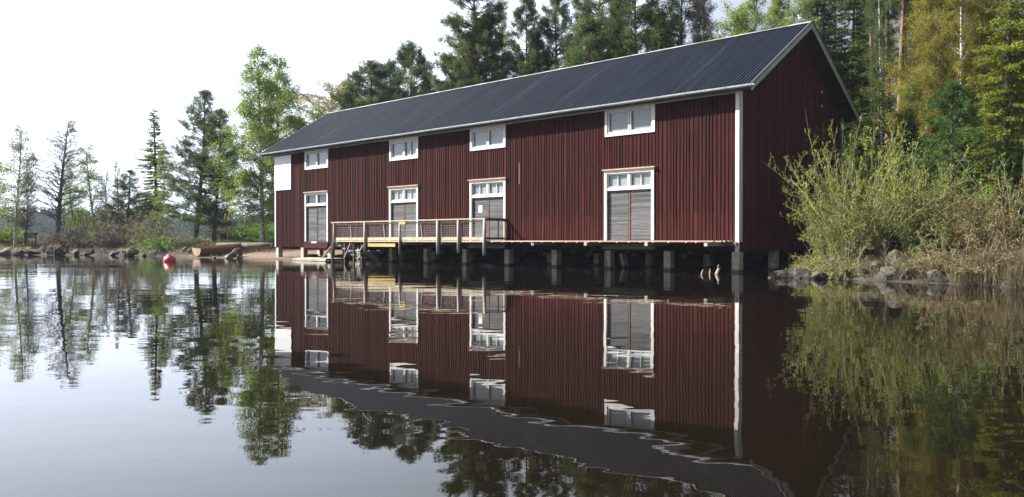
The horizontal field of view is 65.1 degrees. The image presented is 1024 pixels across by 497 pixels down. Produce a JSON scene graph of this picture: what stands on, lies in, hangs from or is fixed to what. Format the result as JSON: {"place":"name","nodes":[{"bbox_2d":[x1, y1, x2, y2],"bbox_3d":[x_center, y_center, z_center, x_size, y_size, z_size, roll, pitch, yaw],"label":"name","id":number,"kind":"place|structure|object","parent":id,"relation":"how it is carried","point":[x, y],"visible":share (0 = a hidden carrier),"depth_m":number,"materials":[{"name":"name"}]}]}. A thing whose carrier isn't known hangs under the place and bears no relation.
{"place":"outdoors","nodes":[
{"label":"outdoors","id":0,"kind":"place"},
{"bbox_2d":[0,239,275,249],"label":"bank green grass","id":1,"kind":"structure","parent":0,"point":[126,245],"depth_m":66.45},
{"bbox_2d":[0,238,314,256],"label":"bank grass","id":2,"kind":"structure","parent":0,"point":[206,242],"depth_m":64.78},
{"bbox_2d":[0,255,1023,496],"bbox_3d":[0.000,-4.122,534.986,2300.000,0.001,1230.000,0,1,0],"label":"water","id":3,"kind":"structure","parent":0,"point":[136,376],"depth_m":6.82,"materials":[{"name":"black liquid"}]},
{"bbox_2d":[0,235,1023,287],"bbox_3d":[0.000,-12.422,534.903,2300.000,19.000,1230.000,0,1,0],"label":"ground","id":4,"kind":"structure","parent":0,"point":[695,260],"depth_m":45.47,"materials":[{"name":"soil"}]},
{"bbox_2d":[0,223,33,242],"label":"shrub","id":5,"kind":"object","parent":4,"relation":"on","point":[5,236],"visible":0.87,"depth_m":71.80,"materials":[{"name":"green plant"}]},
{"bbox_2d":[0,122,47,246],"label":"birch tree","id":6,"kind":"object","parent":4,"relation":"on","point":[18,187],"visible":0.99,"depth_m":69.05,"materials":[{"name":"green plant"}]},
{"bbox_2d":[14,167,39,241],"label":"alder tree","id":7,"kind":"object","parent":4,"relation":"on","point":[27,226],"visible":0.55,"depth_m":69.93,"materials":[{"name":"green plant"}]},
{"bbox_2d":[19,119,107,243],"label":"alder tree","id":8,"kind":"object","parent":4,"relation":"on","point":[58,171],"visible":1,"depth_m":69.50,"materials":[{"name":"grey plant"}]},
{"bbox_2d":[41,213,100,253],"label":"shrub","id":9,"kind":"object","parent":4,"relation":"on","point":[68,242],"visible":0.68,"depth_m":67.04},
{"bbox_2d":[57,161,87,235],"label":"birch tree","id":10,"kind":"object","parent":4,"relation":"on","point":[67,185],"visible":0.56,"depth_m":71.25,"materials":[{"name":"green plant"}]},
{"bbox_2d":[68,142,116,226],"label":"birch tree","id":11,"kind":"object","parent":4,"relation":"on","point":[96,191],"visible":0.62,"depth_m":72.72,"materials":[{"name":"green plant"}]},
{"bbox_2d":[59,205,133,246],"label":"shrub","id":12,"kind":"object","parent":4,"relation":"on","point":[89,234],"visible":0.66,"depth_m":67.13,"materials":[{"name":"green plant"}]},
{"bbox_2d":[78,210,131,246],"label":"shrub","id":13,"kind":"object","parent":4,"relation":"on","point":[97,236],"visible":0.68,"depth_m":66.30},
{"bbox_2d":[95,172,115,230],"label":"alder tree","id":14,"kind":"object","parent":4,"relation":"on","point":[105,191],"visible":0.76,"depth_m":71.77,"materials":[{"name":"green plant"}]},
{"bbox_2d":[80,206,160,247],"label":"shrub","id":15,"kind":"object","parent":4,"relation":"on","point":[110,240],"visible":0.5,"depth_m":65.88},
{"bbox_2d":[103,169,142,239],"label":"pine tree","id":16,"kind":"object","parent":4,"relation":"on","point":[124,186],"visible":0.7,"depth_m":70.57,"materials":[{"name":"green plant"}]},
{"bbox_2d":[95,202,176,246],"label":"shrub","id":17,"kind":"object","parent":4,"relation":"on","point":[137,224],"visible":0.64,"depth_m":65.28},
{"bbox_2d":[0,205,274,239],"bbox_3d":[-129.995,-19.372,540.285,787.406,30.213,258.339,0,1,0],"label":"wood","id":18,"kind":"object","parent":4,"relation":"on","point":[45,222],"visible":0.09,"depth_m":457.14,"materials":[{"name":"green plant"}]},
{"bbox_2d":[119,211,181,246],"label":"shrub","id":19,"kind":"object","parent":4,"relation":"on","point":[137,235],"visible":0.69,"depth_m":64.03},
{"bbox_2d":[125,107,181,240],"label":"spruce tree","id":20,"kind":"object","parent":4,"relation":"on","point":[152,162],"visible":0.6,"depth_m":69.47,"materials":[{"name":"green plant"}]},
{"bbox_2d":[148,141,180,231],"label":"birch tree","id":21,"kind":"object","parent":4,"relation":"on","point":[168,169],"visible":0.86,"depth_m":67.02,"materials":[{"name":"green plant"}]},
{"bbox_2d":[127,209,201,256],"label":"shrub","id":22,"kind":"object","parent":4,"relation":"on","point":[158,246],"visible":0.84,"depth_m":61.47,"materials":[{"name":"green plant"}]},
{"bbox_2d":[160,88,234,242],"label":"pine tree","id":23,"kind":"object","parent":4,"relation":"on","point":[193,110],"visible":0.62,"depth_m":65.19,"materials":[{"name":"green plant"}]},
{"bbox_2d":[178,108,244,243],"bbox_3d":[-23.807,-5.811,64.494,5.606,11.240,5.811,0,1,-2],"label":"pine tree","id":24,"kind":"object","parent":4,"relation":"on","point":[210,131],"visible":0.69,"depth_m":63.79,"materials":[{"name":"green plant"}]},
{"bbox_2d":[192,243,240,255],"bbox_3d":[-21.387,0.047,58.587,1.419,0.723,3.646,5,6,38],"label":"rowing boat","id":25,"kind":"object","parent":4,"relation":"on","point":[214,249],"visible":0.84,"depth_m":57.93,"materials":[{"name":"brown wood"}]},
{"bbox_2d":[199,210,265,240],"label":"shrub","id":26,"kind":"object","parent":4,"relation":"on","point":[233,233],"visible":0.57,"depth_m":77.10,"materials":[{"name":"green plant"}]},
{"bbox_2d":[216,242,273,251],"bbox_3d":[-20.057,-0.080,60.616,4.331,0.860,1.512,0,1,-3],"label":"upturned boat","id":27,"kind":"object","parent":4,"relation":"on","point":[251,246],"visible":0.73,"depth_m":60.21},
{"bbox_2d":[202,43,290,241],"bbox_3d":[-19.905,-8.350,63.178,8.266,16.682,8.913,0,1,-4],"label":"birch tree","id":28,"kind":"object","parent":4,"relation":"on","point":[244,177],"visible":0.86,"depth_m":62.27,"materials":[{"name":"green plant"}]},
{"bbox_2d":[235,213,274,240],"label":"shrub","id":29,"kind":"object","parent":4,"relation":"on","point":[270,233],"visible":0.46,"depth_m":75.31,"materials":[{"name":"green plant"}]},
{"bbox_2d":[228,51,309,230],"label":"birch tree","id":30,"kind":"object","parent":4,"relation":"on","point":[298,123],"visible":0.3,"depth_m":67.17,"materials":[{"name":"green plant"}]},
{"bbox_2d":[256,73,375,185],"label":"birch tree","id":31,"kind":"object","parent":4,"relation":"on","point":[330,105],"visible":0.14,"depth_m":86.14,"materials":[{"name":"green plant"}]},
{"bbox_2d":[327,57,395,111],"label":"pine tree","id":32,"kind":"object","parent":4,"relation":"on","point":[377,74],"visible":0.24,"depth_m":71.90,"materials":[{"name":"green plant"}]},
{"bbox_2d":[372,57,408,100],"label":"pine tree","id":33,"kind":"object","parent":4,"relation":"on","point":[392,66],"visible":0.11,"depth_m":78.62,"materials":[{"name":"green plant"}]},
{"bbox_2d":[375,39,439,101],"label":"pine tree","id":34,"kind":"object","parent":4,"relation":"on","point":[406,57],"visible":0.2,"depth_m":72.05,"materials":[{"name":"green plant"}]},
{"bbox_2d":[423,0,517,91],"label":"pine tree","id":35,"kind":"object","parent":4,"relation":"on","point":[457,23],"visible":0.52,"depth_m":58.51,"materials":[{"name":"green plant"}]},
{"bbox_2d":[442,15,513,88],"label":"pine tree","id":36,"kind":"object","parent":4,"relation":"on","point":[479,69],"visible":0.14,"depth_m":58.74,"materials":[{"name":"green plant"}]},
{"bbox_2d":[495,0,510,77],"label":"birch tree","id":37,"kind":"object","parent":4,"relation":"on","point":[503,26],"visible":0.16,"depth_m":69.51,"materials":[{"name":"green plant"}]},
{"bbox_2d":[502,0,551,78],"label":"pine tree","id":38,"kind":"object","parent":4,"relation":"on","point":[535,62],"visible":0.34,"depth_m":56.41,"materials":[{"name":"green plant"}]},
{"bbox_2d":[534,0,576,72],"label":"pine tree","id":39,"kind":"object","parent":4,"relation":"on","point":[548,33],"visible":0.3,"depth_m":57.51,"materials":[{"name":"green plant"}]},
{"bbox_2d":[259,21,860,272],"bbox_3d":[-0.275,-3.880,44.958,34.935,11.266,10.850,1,1,43],"label":"boathouse","id":40,"kind":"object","parent":4,"relation":"on","point":[680,143],"visible":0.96,"depth_m":35.61,"materials":[{"name":"red paint"}]},
{"bbox_2d":[303,190,328,249],"bbox_3d":[-12.013,-1.708,49.227,2.643,3.595,0.260,1,1,43],"label":"door","id":41,"kind":"structure","parent":40,"relation":"in","point":[315,199],"depth_m":49.24,"materials":[{"name":"white paint"}]},
{"bbox_2d":[305,148,328,169],"bbox_3d":[-11.977,-5.495,49.206,2.611,1.198,0.185,1,1,43],"label":"window","id":42,"kind":"structure","parent":40,"relation":"in","point":[316,159],"depth_m":49.19,"materials":[{"name":"white paint"}]},
{"bbox_2d":[387,184,418,240],"bbox_3d":[-5.874,-1.882,43.492,2.592,3.048,0.230,1,1,43],"label":"door","id":43,"kind":"structure","parent":40,"relation":"in","point":[398,195],"depth_m":43.49,"materials":[{"name":"white paint"}]},
{"bbox_2d":[388,136,418,160],"bbox_3d":[-5.850,-5.399,43.464,2.509,1.164,0.185,1,1,43],"label":"window","id":44,"kind":"structure","parent":40,"relation":"in","point":[401,148],"depth_m":43.43,"materials":[{"name":"white paint"}]},
{"bbox_2d":[469,123,505,150],"bbox_3d":[-1.165,-5.414,39.071,2.520,1.154,0.185,1,1,43],"label":"window","id":45,"kind":"structure","parent":40,"relation":"in","point":[492,137],"depth_m":39.04,"materials":[{"name":"white paint"}]},
{"bbox_2d":[468,177,507,247],"bbox_3d":[-1.168,-1.713,39.059,2.679,3.383,0.260,1,1,43],"label":"door","id":46,"kind":"structure","parent":40,"relation":"in","point":[495,188],"depth_m":39.10,"materials":[{"name":"white paint"}]},
{"bbox_2d":[331,218,737,255],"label":"boardwalk","id":47,"kind":"structure","parent":40,"relation":"attached to","point":[438,238],"depth_m":39.15,"materials":[{"name":"wood"}]},
{"bbox_2d":[331,240,378,262],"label":"steps","id":48,"kind":"structure","parent":47,"relation":"attached to","point":[353,253],"depth_m":44.74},
{"bbox_2d":[602,166,655,249],"bbox_3d":[4.888,-1.658,33.382,2.714,3.386,0.260,1,1,43],"label":"door","id":49,"kind":"structure","parent":40,"relation":"in","point":[630,180],"depth_m":33.42,"materials":[{"name":"white paint"}]},
{"bbox_2d":[605,104,654,136],"bbox_3d":[4.909,-5.355,33.376,2.584,1.224,0.185,1,1,43],"label":"window","id":50,"kind":"structure","parent":40,"relation":"in","point":[638,119],"depth_m":33.36,"materials":[{"name":"white paint"}]},
{"bbox_2d":[548,14,618,70],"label":"pine tree","id":51,"kind":"object","parent":4,"relation":"on","point":[593,40],"visible":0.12,"depth_m":48.46,"materials":[{"name":"green plant"}]},
{"bbox_2d":[558,0,631,62],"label":"pine tree","id":52,"kind":"object","parent":4,"relation":"on","point":[587,8],"visible":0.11,"depth_m":53.50,"materials":[{"name":"green plant"}]},
{"bbox_2d":[619,18,638,56],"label":"spruce tree","id":53,"kind":"object","parent":4,"relation":"on","point":[630,47],"visible":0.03,"depth_m":48.78,"materials":[{"name":"green plant"}]},
{"bbox_2d":[601,0,669,57],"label":"pine tree","id":54,"kind":"object","parent":4,"relation":"on","point":[626,8],"visible":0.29,"depth_m":50.29,"materials":[{"name":"green plant"}]},
{"bbox_2d":[644,6,669,51],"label":"spruce tree","id":55,"kind":"object","parent":4,"relation":"on","point":[661,32],"visible":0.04,"depth_m":47.85,"materials":[{"name":"green plant"}]},
{"bbox_2d":[641,0,709,50],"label":"pine tree","id":56,"kind":"object","parent":4,"relation":"on","point":[673,22],"visible":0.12,"depth_m":50.45,"materials":[{"name":"green plant"}]},
{"bbox_2d":[690,0,719,42],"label":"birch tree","id":57,"kind":"object","parent":4,"relation":"on","point":[706,24],"visible":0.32,"depth_m":49.93,"materials":[{"name":"green plant"}]},
{"bbox_2d":[708,0,752,40],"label":"alder tree","id":58,"kind":"object","parent":4,"relation":"on","point":[740,22],"visible":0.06,"depth_m":46.69,"materials":[{"name":"green plant"}]},
{"bbox_2d":[739,0,771,33],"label":"birch tree","id":59,"kind":"object","parent":4,"relation":"on","point":[755,15],"visible":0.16,"depth_m":48.59,"materials":[{"name":"green plant"}]},
{"bbox_2d":[761,0,795,29],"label":"birch tree","id":60,"kind":"object","parent":4,"relation":"on","point":[777,4],"visible":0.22,"depth_m":45.72,"materials":[{"name":"green plant"}]},
{"bbox_2d":[775,0,857,150],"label":"alder tree","id":61,"kind":"object","parent":4,"relation":"on","point":[807,5],"visible":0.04,"depth_m":43.48,"materials":[{"name":"green plant"}]},
{"bbox_2d":[780,176,864,257],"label":"willow bush","id":62,"kind":"object","parent":4,"relation":"on","point":[818,245],"visible":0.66,"depth_m":27.42,"materials":[{"name":"green plant"}]},
{"bbox_2d":[785,227,860,269],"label":"shrub","id":63,"kind":"object","parent":4,"relation":"on","point":[812,260],"visible":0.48,"depth_m":26.83,"materials":[{"name":"green plant"}]},
{"bbox_2d":[810,0,855,183],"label":"spruce tree","id":64,"kind":"object","parent":4,"relation":"on","point":[823,10],"visible":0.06,"depth_m":43.47,"materials":[{"name":"green plant"}]},
{"bbox_2d":[821,0,855,149],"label":"spruce tree","id":65,"kind":"object","parent":4,"relation":"on","point":[839,35],"visible":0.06,"depth_m":65.26,"materials":[{"name":"green plant"}]},
{"bbox_2d":[808,233,879,279],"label":"shrub","id":66,"kind":"object","parent":4,"relation":"on","point":[833,269],"visible":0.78,"depth_m":25.02,"materials":[{"name":"green plant"}]},
{"bbox_2d":[830,0,885,203],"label":"spruce tree","id":67,"kind":"object","parent":4,"relation":"on","point":[852,48],"visible":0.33,"depth_m":42.64,"materials":[{"name":"green plant"}]},
{"bbox_2d":[840,101,876,245],"bbox_3d":[17.389,-3.688,39.997,2.655,7.531,2.891,0,1,0],"label":"spruce tree","id":68,"kind":"object","parent":4,"relation":"on","point":[856,150],"visible":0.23,"depth_m":39.90,"materials":[{"name":"green plant"}]},
{"bbox_2d":[834,0,884,173],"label":"pine tree","id":69,"kind":"object","parent":4,"relation":"on","point":[839,5],"visible":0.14,"depth_m":46.78,"materials":[{"name":"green plant"}]},
{"bbox_2d":[762,109,958,257],"bbox_3d":[11.585,-2.012,27.161,5.797,5.645,4.472,0,1,11],"label":"willow bush","id":70,"kind":"object","parent":4,"relation":"on","point":[884,178],"visible":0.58,"depth_m":27.03,"materials":[{"name":"green plant"}]},
{"bbox_2d":[854,240,889,263],"bbox_3d":[12.062,0.447,26.609,1.293,1.450,2.867,1,1,44],"label":"rock","id":71,"kind":"object","parent":4,"relation":"on","point":[877,249],"visible":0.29,"depth_m":25.69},
{"bbox_2d":[846,6,898,173],"bbox_3d":[22.759,-10.395,49.976,4.078,20.512,4.838,-1,1,-45],"label":"spruce tree","id":72,"kind":"object","parent":4,"relation":"on","point":[862,58],"visible":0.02,"depth_m":49.78,"materials":[{"name":"green plant"}]},
{"bbox_2d":[850,77,895,244],"bbox_3d":[17.487,-3.972,38.050,2.695,8.281,2.934,-1,1,-45],"label":"spruce tree","id":73,"kind":"object","parent":4,"relation":"on","point":[879,113],"visible":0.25,"depth_m":37.83,"materials":[{"name":"green plant"}]},
{"bbox_2d":[859,0,898,171],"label":"birch tree","id":74,"kind":"object","parent":4,"relation":"on","point":[880,53],"visible":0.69,"depth_m":39.76,"materials":[{"name":"birch leaves"},{"name":"birch bark"}]},
{"bbox_2d":[802,108,958,250],"bbox_3d":[13.582,-2.152,29.398,5.051,5.648,6.548,0,1,28],"label":"willow bush","id":75,"kind":"object","parent":4,"relation":"on","point":[872,165],"visible":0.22,"depth_m":28.86,"materials":[{"name":"green plant"}]},
{"bbox_2d":[783,134,979,254],"bbox_3d":[11.781,-1.701,27.385,5.602,4.872,7.263,0,1,-38],"label":"willow bush","id":76,"kind":"object","parent":4,"relation":"on","point":[895,199],"visible":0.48,"depth_m":26.63,"materials":[{"name":"green plant"}]},
{"bbox_2d":[858,0,917,188],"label":"pine tree","id":77,"kind":"object","parent":4,"relation":"on","point":[873,19],"visible":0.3,"depth_m":40.87,"materials":[{"name":"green plant"}]},
{"bbox_2d":[853,119,924,249],"bbox_3d":[13.230,-1.960,28.023,1.246,5.123,3.304,0,1,-6],"label":"shrub","id":78,"kind":"object","parent":4,"relation":"on","point":[897,146],"visible":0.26,"depth_m":27.89,"materials":[{"name":"green plant"}]},
{"bbox_2d":[764,242,1023,284],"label":"dry grass","id":79,"kind":"structure","parent":4,"relation":"on","point":[882,261],"depth_m":24.63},
{"bbox_2d":[884,250,907,268],"bbox_3d":[12.123,0.554,24.928,0.960,1.034,0.746,0,1,-1],"label":"rock","id":80,"kind":"object","parent":4,"relation":"on","point":[893,254],"visible":0.31,"depth_m":24.88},
{"bbox_2d":[877,0,921,170],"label":"pine tree","id":81,"kind":"object","parent":4,"relation":"on","point":[903,11],"visible":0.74,"depth_m":37.93,"materials":[{"name":"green plant"}]},
{"bbox_2d":[875,132,924,253],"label":"shrub","id":82,"kind":"object","parent":4,"relation":"on","point":[909,213],"visible":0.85,"depth_m":25.84,"materials":[{"name":"plant"}]},
{"bbox_2d":[809,138,994,253],"bbox_3d":[12.916,-1.568,27.221,5.427,4.255,6.010,0,1,19],"label":"willow bush","id":83,"kind":"object","parent":4,"relation":"on","point":[859,226],"visible":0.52,"depth_m":26.24,"materials":[{"name":"green plant"}]},
{"bbox_2d":[892,107,919,229],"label":"spruce tree","id":84,"kind":"object","parent":4,"relation":"on","point":[908,125],"visible":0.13,"depth_m":31.84,"materials":[{"name":"green plant"}]},
{"bbox_2d":[882,76,936,208],"bbox_3d":[16.772,-3.509,33.816,2.314,7.535,2.236,0,1,30],"label":"tree","id":85,"kind":"object","parent":4,"relation":"on","point":[907,96],"visible":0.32,"depth_m":33.94,"materials":[{"name":"green plant"}]},
{"bbox_2d":[839,142,989,249],"bbox_3d":[14.047,-1.637,28.264,4.847,4.289,4.376,1,1,43],"label":"willow bush","id":86,"kind":"object","parent":4,"relation":"on","point":[920,189],"visible":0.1,"depth_m":27.60,"materials":[{"name":"green plant"}]},
{"bbox_2d":[851,169,985,252],"bbox_3d":[13.464,-1.200,26.982,4.393,3.110,3.967,0,1,-22],"label":"shrub","id":87,"kind":"object","parent":4,"relation":"on","point":[935,221],"visible":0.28,"depth_m":26.41,"materials":[{"name":"green plant"}]},
{"bbox_2d":[902,90,941,220],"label":"tree","id":88,"kind":"object","parent":4,"relation":"on","point":[925,92],"visible":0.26,"depth_m":30.75,"materials":[{"name":"green plant"}]},
{"bbox_2d":[890,224,955,259],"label":"shrub","id":89,"kind":"object","parent":4,"relation":"on","point":[916,251],"visible":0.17,"depth_m":24.90,"materials":[{"name":"green plant"}]},
{"bbox_2d":[861,0,992,193],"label":"alder tree","id":90,"kind":"object","parent":4,"relation":"on","point":[924,5],"visible":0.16,"depth_m":35.37,"materials":[{"name":"green plant"}]},
{"bbox_2d":[916,233,943,255],"bbox_3d":[13.380,0.378,25.855,1.076,1.718,1.110,0,1,-2],"label":"rock","id":91,"kind":"object","parent":4,"relation":"on","point":[927,237],"visible":0.2,"depth_m":25.40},
{"bbox_2d":[887,205,979,251],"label":"shrub","id":92,"kind":"object","parent":4,"relation":"on","point":[917,241],"visible":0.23,"depth_m":25.90,"materials":[{"name":"green plant"}]},
{"bbox_2d":[927,269,946,283],"bbox_3d":[11.995,0.897,22.622,0.506,0.633,0.622,0,1,27],"label":"rock","id":93,"kind":"object","parent":4,"relation":"on","point":[935,275],"visible":0.62,"depth_m":22.47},
{"bbox_2d":[898,5,983,223],"bbox_3d":[18.484,-5.013,33.997,4.024,10.546,4.164,0,1,33],"label":"alder tree","id":94,"kind":"object","parent":4,"relation":"on","point":[938,67],"visible":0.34,"depth_m":33.78,"materials":[{"name":"green plant"}]},
{"bbox_2d":[863,0,1018,180],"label":"alder tree","id":95,"kind":"object","parent":4,"relation":"on","point":[906,54],"visible":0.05,"depth_m":39.09,"materials":[{"name":"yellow plant"}]},
{"bbox_2d":[904,224,979,273],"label":"shrub","id":96,"kind":"object","parent":4,"relation":"on","point":[934,259],"visible":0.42,"depth_m":23.11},
{"bbox_2d":[885,213,1019,281],"bbox_3d":[13.020,0.085,22.541,4.370,2.126,3.441,0,1,8],"label":"shrub","id":97,"kind":"object","parent":4,"relation":"on","point":[937,267],"visible":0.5,"depth_m":22.60,"materials":[{"name":"plant"}]},
{"bbox_2d":[900,179,1011,253],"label":"shrub","id":98,"kind":"object","parent":4,"relation":"on","point":[950,226],"visible":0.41,"depth_m":25.15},
{"bbox_2d":[932,0,988,185],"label":"birch tree","id":99,"kind":"object","parent":4,"relation":"on","point":[960,19],"visible":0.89,"depth_m":32.64,"materials":[{"name":"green plant"}]},
{"bbox_2d":[903,79,1023,236],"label":"pine tree","id":100,"kind":"object","parent":4,"relation":"on","point":[964,107],"visible":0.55,"depth_m":28.33,"materials":[{"name":"green plant"}]},
{"bbox_2d":[911,160,1023,253],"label":"shrub","id":101,"kind":"object","parent":4,"relation":"on","point":[971,224],"visible":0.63,"depth_m":24.67,"materials":[{"name":"plant"}]},
{"bbox_2d":[921,138,1023,246],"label":"shrub","id":102,"kind":"object","parent":4,"relation":"on","point":[1003,174],"visible":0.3,"depth_m":26.58,"materials":[{"name":"green plant"}]},
{"bbox_2d":[929,170,1023,256],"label":"shrub","id":103,"kind":"object","parent":4,"relation":"on","point":[1002,222],"visible":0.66,"depth_m":24.36,"materials":[{"name":"plant"}]},
{"bbox_2d":[930,0,1023,206],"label":"alder tree","id":104,"kind":"object","parent":4,"relation":"on","point":[985,22],"visible":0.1,"depth_m":35.31,"materials":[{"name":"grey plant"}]},
{"bbox_2d":[932,0,1023,244],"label":"spruce tree","id":105,"kind":"object","parent":4,"relation":"on","point":[1008,37],"visible":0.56,"depth_m":30.60,"materials":[{"name":"green plant"}]},
{"bbox_2d":[932,221,1023,278],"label":"shrub","id":106,"kind":"object","parent":4,"relation":"on","point":[971,258],"visible":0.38,"depth_m":21.74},
{"bbox_2d":[937,0,1020,195],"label":"spruce tree","id":107,"kind":"object","parent":4,"relation":"on","point":[986,41],"visible":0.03,"depth_m":37.41,"materials":[{"name":"green plant"}]},
{"bbox_2d":[939,239,1023,288],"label":"reeds","id":108,"kind":"object","parent":4,"relation":"on","point":[1017,277],"visible":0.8,"depth_m":21.50,"materials":[{"name":"brown plant"}]},
{"bbox_2d":[966,95,1020,229],"bbox_3d":[17.818,-2.786,30.010,1.789,5.998,1.948,0,1,-14],"label":"spruce tree","id":109,"kind":"object","parent":4,"relation":"on","point":[985,162],"visible":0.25,"depth_m":29.87,"materials":[{"name":"green plant"}]},
{"bbox_2d":[996,0,1023,236],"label":"spruce tree","id":110,"kind":"object","parent":4,"relation":"on","point":[1020,100],"visible":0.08,"depth_m":32.91,"materials":[{"name":"green plant"}]},
{"bbox_2d":[0,0,1023,215],"label":"sky","id":111,"kind":"structure","parent":0,"point":[103,65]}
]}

